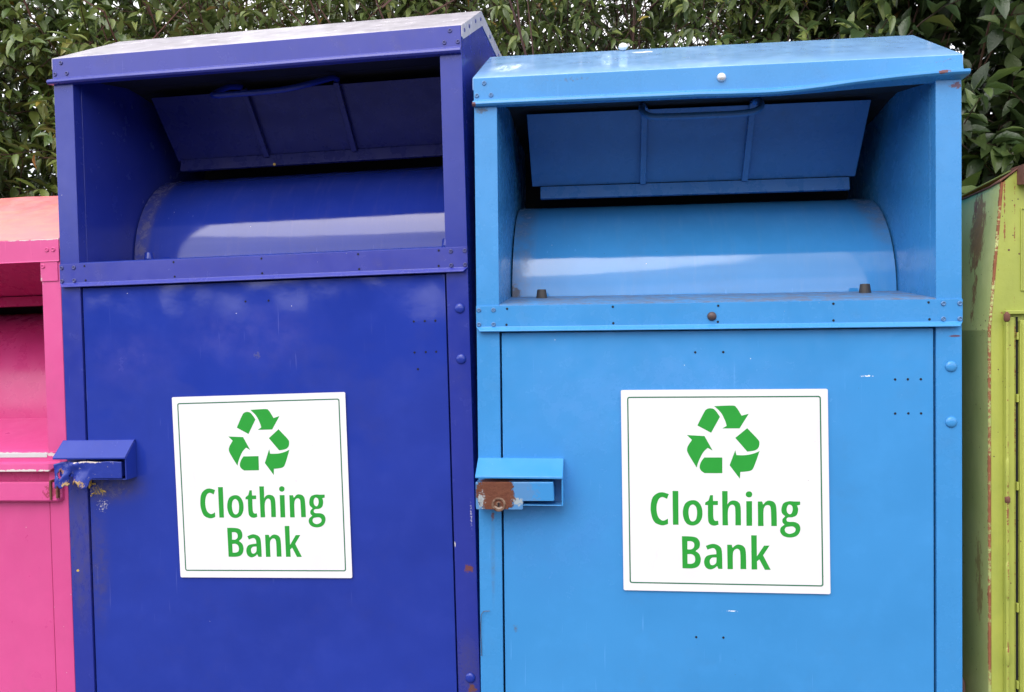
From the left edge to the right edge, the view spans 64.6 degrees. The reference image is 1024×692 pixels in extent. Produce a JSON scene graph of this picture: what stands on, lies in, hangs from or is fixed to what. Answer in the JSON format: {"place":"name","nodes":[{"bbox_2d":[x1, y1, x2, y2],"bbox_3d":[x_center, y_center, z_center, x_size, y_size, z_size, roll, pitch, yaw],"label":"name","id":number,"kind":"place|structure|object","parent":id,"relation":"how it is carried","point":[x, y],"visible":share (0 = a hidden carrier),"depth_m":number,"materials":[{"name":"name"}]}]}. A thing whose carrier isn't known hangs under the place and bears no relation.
{"place":"outdoors","nodes":[
{"label":"outdoors","id":0,"kind":"place"},
{"bbox_2d":[0,196,75,691],"bbox_3d":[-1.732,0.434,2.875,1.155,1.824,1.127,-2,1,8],"label":"clothing bank","id":1,"kind":"structure","parent":0,"point":[36,632],"depth_m":2.29,"materials":[{"name":"pink paint"}]},
{"bbox_2d":[0,502,56,691],"bbox_3d":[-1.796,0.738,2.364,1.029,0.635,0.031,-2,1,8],"label":"door","id":2,"kind":"structure","parent":1,"relation":"in","point":[27,624],"depth_m":2.29,"materials":[{"name":"pink paint"}]},
{"bbox_2d":[1,0,995,189],"label":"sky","id":3,"kind":"structure","parent":0,"point":[135,4],"materials":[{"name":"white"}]},
{"label":"ground","id":4,"kind":"structure","parent":0,"visible":0},
{"bbox_2d":[0,0,247,198],"bbox_3d":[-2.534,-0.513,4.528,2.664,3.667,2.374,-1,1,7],"label":"laurel shrub","id":5,"kind":"object","parent":4,"relation":"on","point":[21,115],"visible":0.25,"depth_m":3.75,"materials":[{"name":"green plant"}]},
{"bbox_2d":[46,11,501,691],"bbox_3d":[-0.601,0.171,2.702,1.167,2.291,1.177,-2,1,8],"label":"clothing bank","id":6,"kind":"structure","parent":4,"relation":"on","point":[268,467],"depth_m":2.20,"materials":[{"name":"blue paint"}]},
{"bbox_2d":[83,273,458,691],"bbox_3d":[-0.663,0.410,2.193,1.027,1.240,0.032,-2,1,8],"label":"door","id":7,"kind":"structure","parent":6,"relation":"in","point":[381,341],"depth_m":2.17,"materials":[{"name":"blue paint"}]},
{"bbox_2d":[0,0,694,166],"bbox_3d":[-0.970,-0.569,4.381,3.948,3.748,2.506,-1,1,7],"label":"stemmy shrub","id":8,"kind":"object","parent":4,"relation":"on","point":[247,16],"visible":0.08,"depth_m":3.57,"materials":[{"name":"green plant"}]},
{"bbox_2d":[279,0,1015,174],"bbox_3d":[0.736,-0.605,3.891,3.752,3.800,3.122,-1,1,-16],"label":"twiggy shrub","id":9,"kind":"object","parent":4,"relation":"on","point":[552,16],"visible":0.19,"depth_m":3.38,"materials":[{"name":"green plant"}]},
{"bbox_2d":[472,35,970,691],"bbox_3d":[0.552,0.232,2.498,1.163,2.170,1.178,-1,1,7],"label":"clothing bank","id":10,"kind":"structure","parent":4,"relation":"on","point":[718,307],"depth_m":1.99,"materials":[{"name":"blue paint"}]},
{"bbox_2d":[502,327,933,691],"bbox_3d":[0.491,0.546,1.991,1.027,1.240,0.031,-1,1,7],"label":"door","id":11,"kind":"structure","parent":10,"relation":"in","point":[572,624],"depth_m":1.97,"materials":[{"name":"blue paint"}]},
{"bbox_2d":[723,0,1023,193],"bbox_3d":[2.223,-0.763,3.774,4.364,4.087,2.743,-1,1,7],"label":"broad leaf shrub","id":12,"kind":"object","parent":4,"relation":"on","point":[994,147],"visible":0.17,"depth_m":2.95,"materials":[{"name":"green plant"}]},
{"bbox_2d":[962,678,964,691],"bbox_3d":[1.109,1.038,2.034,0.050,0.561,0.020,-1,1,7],"label":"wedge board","id":13,"kind":"object","parent":4,"relation":"on","point":[963,685],"visible":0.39,"depth_m":2.02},
{"bbox_2d":[962,164,1023,691],"bbox_3d":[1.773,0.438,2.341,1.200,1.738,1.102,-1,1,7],"label":"clothing bank","id":14,"kind":"structure","parent":4,"relation":"on","point":[993,438],"depth_m":1.90,"materials":[{"name":"paint"}]},
{"bbox_2d":[1018,320,1023,691],"bbox_3d":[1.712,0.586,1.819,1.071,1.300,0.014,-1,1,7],"label":"door","id":15,"kind":"structure","parent":14,"relation":"in","point":[1021,322],"depth_m":1.88,"materials":[{"name":"paint"}]}
]}

